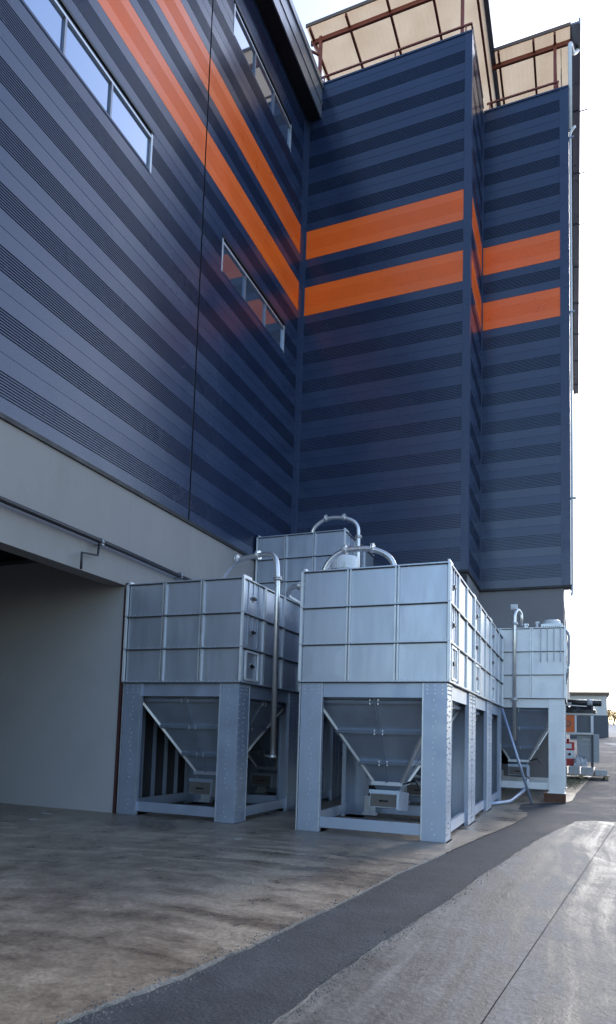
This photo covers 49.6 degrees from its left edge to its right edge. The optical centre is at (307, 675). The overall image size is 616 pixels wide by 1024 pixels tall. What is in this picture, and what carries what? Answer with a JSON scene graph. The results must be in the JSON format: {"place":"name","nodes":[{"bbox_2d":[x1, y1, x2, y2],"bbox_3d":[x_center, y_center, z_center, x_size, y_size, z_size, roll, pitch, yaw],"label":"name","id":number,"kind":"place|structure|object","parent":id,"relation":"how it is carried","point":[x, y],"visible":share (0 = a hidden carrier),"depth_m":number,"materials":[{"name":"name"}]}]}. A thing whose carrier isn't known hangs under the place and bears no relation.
{"place":"outdoors","nodes":[
{"label":"outdoors","id":0,"kind":"place"},
{"bbox_2d":[68,737,615,1023],"bbox_3d":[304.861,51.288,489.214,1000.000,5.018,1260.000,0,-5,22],"label":"ground","id":1,"kind":"structure","parent":0,"point":[245,989],"depth_m":5.30,"materials":[{"name":"grey asphalt"}]},
{"bbox_2d":[0,0,323,812],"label":"factory building","id":2,"kind":"structure","parent":1,"relation":"on","point":[152,188],"depth_m":13.49,"materials":[{"name":"metal"}]},
{"bbox_2d":[21,0,153,173],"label":"window","id":3,"kind":"structure","parent":2,"relation":"in","point":[54,17],"depth_m":12.17,"materials":[{"name":"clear glass"}]},
{"bbox_2d":[221,235,285,352],"bbox_3d":[-1.440,-10.282,18.251,0.088,0.930,3.820,0,-5,22],"label":"window","id":4,"kind":"structure","parent":2,"relation":"in","point":[232,266],"depth_m":18.06,"materials":[{"name":"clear glass"}]},
{"bbox_2d":[233,0,291,151],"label":"window","id":5,"kind":"structure","parent":2,"relation":"in","point":[241,32],"depth_m":18.68,"materials":[{"name":"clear glass"}]},
{"bbox_2d":[30,827,545,1023],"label":"gravel","id":6,"kind":"structure","parent":1,"relation":"on","point":[103,1011],"depth_m":4.58,"materials":[{"name":"grey gravel"}]},
{"bbox_2d":[0,766,594,1023],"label":"concrete apron","id":7,"kind":"object","parent":1,"relation":"on","point":[95,906],"visible":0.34,"depth_m":6.91,"materials":[{"name":"grey concrete"}]},
{"bbox_2d":[116,574,299,823],"bbox_3d":[-1.860,0.517,13.457,2.542,4.420,2.782,0,-5,22],"label":"storage bin","id":8,"kind":"object","parent":7,"relation":"on","point":[197,664],"visible":0.98,"depth_m":12.47,"materials":[{"name":"metal"}]},
{"bbox_2d":[138,706,184,797],"bbox_3d":[-1.994,1.597,16.532,0.096,2.400,7.450,0,-5,22],"label":"ribbed partition","id":9,"kind":"object","parent":8,"relation":"attached to","point":[162,765],"visible":0.06,"depth_m":13.80,"materials":[{"name":"metal"}]},
{"bbox_2d":[220,550,281,757],"bbox_3d":[-1.208,-0.450,13.194,1.764,4.079,0.251,-2,-7,40],"label":"filling pipe","id":10,"kind":"object","parent":8,"relation":"attached to","point":[259,555],"visible":0.91,"depth_m":12.68,"materials":[{"name":"silver metal"}]},
{"bbox_2d":[57,852,445,1023],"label":"broken concrete edge","id":11,"kind":"object","parent":7,"relation":"on","point":[150,988],"visible":1,"depth_m":4.48,"materials":[{"name":"grey concrete"}]},
{"bbox_2d":[211,607,338,808],"bbox_3d":[-0.848,0.768,15.969,2.542,4.420,2.782,0,-5,22],"label":"storage bin","id":12,"kind":"object","parent":7,"relation":"on","point":[262,769],"visible":0.17,"depth_m":15.80,"materials":[{"name":"metal"}]},
{"bbox_2d":[286,582,304,602],"bbox_3d":[-0.049,-1.762,14.375,0.436,0.513,1.000,6,-6,-37],"label":"filling pipe","id":13,"kind":"object","parent":12,"relation":"on","point":[297,586],"visible":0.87,"depth_m":14.51,"materials":[{"name":"silver metal"}]},
{"bbox_2d":[255,528,373,798],"bbox_3d":[0.202,-0.228,18.591,2.542,6.927,2.782,0,-5,22],"label":"storage bin","id":14,"kind":"object","parent":7,"relation":"on","point":[297,554],"visible":0.12,"depth_m":17.62,"materials":[{"name":"metal"}]},
{"bbox_2d":[310,513,361,566],"bbox_3d":[0.700,-2.697,17.853,1.507,3.344,0.193,0,-5,22],"label":"filling pipe","id":15,"kind":"object","parent":14,"relation":"attached to","point":[344,517],"visible":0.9,"depth_m":17.81,"materials":[{"name":"silver metal"}]},
{"bbox_2d":[295,559,475,843],"bbox_3d":[1.519,0.492,12.023,2.542,4.420,2.782,0,-5,22],"label":"storage bin","id":16,"kind":"object","parent":7,"relation":"on","point":[385,666],"visible":1,"depth_m":11.02,"materials":[{"name":"metal"}]},
{"bbox_2d":[329,555,358,568],"bbox_3d":[0.796,-2.046,14.763,0.640,1.190,0.655,0,-5,22],"label":"filter canister","id":17,"kind":"object","parent":16,"relation":"on","point":[345,561],"visible":0.35,"depth_m":14.52,"materials":[{"name":"white paint"}]},
{"bbox_2d":[322,543,396,569],"bbox_3d":[0.980,-2.083,13.023,1.627,0.997,0.192,0,-5,22],"label":"filling pipe","id":18,"kind":"object","parent":16,"relation":"attached to","point":[345,549],"visible":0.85,"depth_m":13.01,"materials":[{"name":"silver metal"}]},
{"bbox_2d":[367,594,491,822],"bbox_3d":[2.531,0.743,14.535,2.542,4.420,2.782,0,-5,22],"label":"storage bin","id":19,"kind":"object","parent":7,"relation":"on","point":[481,673],"visible":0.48,"depth_m":14.44,"materials":[{"name":"metal"}]},
{"bbox_2d":[406,619,503,809],"bbox_3d":[3.543,0.995,17.047,2.542,4.420,2.782,0,-5,22],"label":"storage bin","id":20,"kind":"object","parent":7,"relation":"on","point":[496,680],"visible":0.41,"depth_m":17.10,"materials":[{"name":"metal"}]},
{"bbox_2d":[491,779,528,804],"bbox_3d":[5.148,2.943,16.902,0.184,0.556,2.536,-2,-6,38],"label":"ground pipe","id":21,"kind":"object","parent":7,"relation":"on","point":[518,794],"visible":0.92,"depth_m":16.69,"materials":[{"name":"metal"}]},
{"bbox_2d":[500,708,532,803],"bbox_3d":[5.340,2.045,17.052,0.807,2.423,0.072,0,-5,18],"label":"leaning pole","id":22,"kind":"object","parent":7,"relation":"on","point":[517,756],"visible":1,"depth_m":17.02,"materials":[{"name":"metal"}]},
{"bbox_2d":[544,792,565,803],"bbox_3d":[6.481,3.209,17.488,0.540,0.245,0.520,0,-5,22],"label":"timber block","id":23,"kind":"object","parent":7,"relation":"on","point":[553,797],"depth_m":17.25,"materials":[{"name":"brown wood"}]},
{"bbox_2d":[497,625,566,793],"bbox_3d":[6.063,0.996,19.118,2.542,4.420,2.782,0,-5,22],"label":"storage bin","id":24,"kind":"object","parent":23,"relation":"on","point":[541,693],"visible":0.68,"depth_m":17.82,"materials":[{"name":"metal"}]},
{"bbox_2d":[511,604,522,739],"bbox_3d":[5.583,-0.092,17.931,0.427,3.660,0.242,7,-7,-44],"label":"filling pipe","id":25,"kind":"object","parent":24,"relation":"attached to","point":[514,623],"visible":1,"depth_m":17.80,"materials":[{"name":"silver metal"}]},
{"bbox_2d":[541,619,562,626],"bbox_3d":[6.640,-1.373,18.134,0.540,0.271,0.555,0,-5,22],"label":"roof vent","id":26,"kind":"object","parent":24,"relation":"on","point":[552,623],"visible":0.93,"depth_m":17.94,"materials":[{"name":"silver metal"}]},
{"bbox_2d":[566,629,570,683],"bbox_3d":[6.777,-0.522,17.578,0.284,1.540,0.106,-1,-6,32],"label":"side hose","id":27,"kind":"object","parent":24,"relation":"attached to","point":[569,652],"visible":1,"depth_m":17.51,"materials":[{"name":"grey metal"}]},
{"bbox_2d":[565,775,588,792],"bbox_3d":[9.634,3.659,24.181,1.153,0.478,10.584,-1,-6,27],"label":"moss","id":28,"kind":"object","parent":7,"relation":"on","point":[576,776],"visible":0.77,"depth_m":22.38,"materials":[{"name":"green plant"}]},
{"bbox_2d":[566,773,609,779],"bbox_3d":[9.789,3.594,23.804,1.760,0.125,1.120,0,-5,22],"label":"wooden pallet","id":29,"kind":"object","parent":7,"relation":"on","point":[605,777],"visible":0.48,"depth_m":23.22,"materials":[{"name":"brown wood"}]},
{"bbox_2d":[569,766,579,774],"bbox_3d":[9.424,3.355,23.596,0.360,0.290,0.260,0,-5,19],"label":"concrete block","id":30,"kind":"object","parent":29,"relation":"on","point":[575,770],"depth_m":23.47,"materials":[{"name":"grey concrete"}]},
{"bbox_2d":[566,705,593,774],"bbox_3d":[9.805,2.329,24.396,1.180,2.490,0.910,0,-5,22],"label":"storage rack","id":31,"kind":"object","parent":29,"relation":"on","point":[591,734],"visible":0.5,"depth_m":23.83,"materials":[{"name":"metal"}]},
{"bbox_2d":[566,739,574,765],"bbox_3d":[9.499,2.812,24.406,0.520,0.970,0.530,0,-5,22],"label":"red white machine","id":32,"kind":"object","parent":31,"relation":"on","point":[570,754],"visible":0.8,"depth_m":24.15,"materials":[{"name":"paint"}]},
{"bbox_2d":[566,715,576,731],"bbox_3d":[9.520,1.772,24.406,0.590,0.620,0.665,0,-5,22],"label":"orange cabinet","id":33,"kind":"object","parent":31,"relation":"on","point":[571,723],"visible":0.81,"depth_m":24.11,"materials":[{"name":"metal"}]},
{"bbox_2d":[574,755,587,766],"bbox_3d":[9.781,3.057,23.905,0.475,0.412,0.430,0,-5,22],"label":"sacking heap","id":34,"kind":"object","parent":31,"relation":"on","point":[580,761],"visible":0.94,"depth_m":23.75,"materials":[{"name":"grey fabric"}]},
{"bbox_2d":[566,704,596,713],"bbox_3d":[9.857,1.198,24.437,1.313,0.383,0.934,0,-5,22],"label":"tarpaulin bundle","id":35,"kind":"object","parent":31,"relation":"on","point":[575,709],"visible":0.57,"depth_m":24.02,"materials":[{"name":"black plastic"}]},
{"bbox_2d":[566,699,601,705],"bbox_3d":[9.871,0.993,24.203,1.445,0.250,0.260,0,-5,21],"label":"rolled sheeting","id":36,"kind":"object","parent":35,"relation":"on","point":[585,702],"visible":0.73,"depth_m":24.07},
{"bbox_2d":[578,716,589,732],"bbox_3d":[10.046,1.790,24.252,0.400,0.588,0.595,0,-5,22],"label":"grey cabinet","id":37,"kind":"object","parent":31,"relation":"on","point":[583,724],"visible":0.96,"depth_m":23.98,"materials":[{"name":"grey metal"}]},
{"bbox_2d":[577,734,598,762],"bbox_3d":[10.218,2.651,24.321,0.740,1.020,0.580,0,-5,22],"label":"grey container","id":38,"kind":"object","parent":31,"relation":"on","point":[583,745],"visible":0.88,"depth_m":24.08,"materials":[{"name":"metal"}]},
{"bbox_2d":[581,767,592,774],"bbox_3d":[9.802,3.360,23.411,0.400,0.270,0.260,-1,-6,24],"label":"concrete block","id":39,"kind":"object","parent":29,"relation":"on","point":[586,770],"depth_m":23.30,"materials":[{"name":"grey concrete"}]},
{"bbox_2d":[594,770,606,775],"bbox_3d":[10.220,3.400,23.271,0.400,0.190,0.260,0,-5,16],"label":"concrete block","id":40,"kind":"object","parent":29,"relation":"on","point":[600,772],"depth_m":23.16,"materials":[{"name":"grey concrete"}]},
{"bbox_2d":[272,878,477,1023],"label":"broken slab edge","id":41,"kind":"object","parent":1,"relation":"on","point":[302,1002],"visible":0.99,"depth_m":4.30,"materials":[{"name":"concrete"}]},
{"bbox_2d":[295,0,586,790],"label":"tower building","id":42,"kind":"structure","parent":1,"relation":"on","point":[439,376],"depth_m":20.74,"materials":[{"name":"metal"}]},
{"bbox_2d":[276,821,615,1023],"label":"concrete slab","id":43,"kind":"structure","parent":1,"relation":"on","point":[460,961],"depth_m":5.02,"materials":[{"name":"grey concrete"}]},
{"bbox_2d":[482,825,615,1023],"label":"concrete slab","id":44,"kind":"structure","parent":1,"relation":"on","point":[565,973],"depth_m":4.75,"materials":[{"name":"grey concrete"}]},
{"bbox_2d":[570,692,609,737],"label":"shed","id":45,"kind":"structure","parent":1,"relation":"on","point":[601,723],"depth_m":59.51,"materials":[{"name":"grey metal"}]},
{"bbox_2d":[292,0,615,723],"label":"sky","id":46,"kind":"structure","parent":0,"point":[593,600],"materials":[{"name":"white"}]},
{"bbox_2d":[540,627,560,661],"bbox_3d":[6.421,-0.815,17.642,0.519,0.900,0.015,0,-5,22],"label":"hanging grille","id":47,"kind":"object","parent":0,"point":[547,644],"visible":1,"depth_m":17.63,"materials":[{"name":"grey metal"}]},
{"bbox_2d":[607,707,615,724],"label":"shrub","id":48,"kind":"object","parent":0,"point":[609,712],"visible":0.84,"depth_m":107.29,"materials":[{"name":"beige plant"}]},
{"bbox_2d":[609,724,615,736],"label":"wall","id":49,"kind":"structure","parent":0,"point":[612,730],"depth_m":79.19,"materials":[{"name":"white paint"}]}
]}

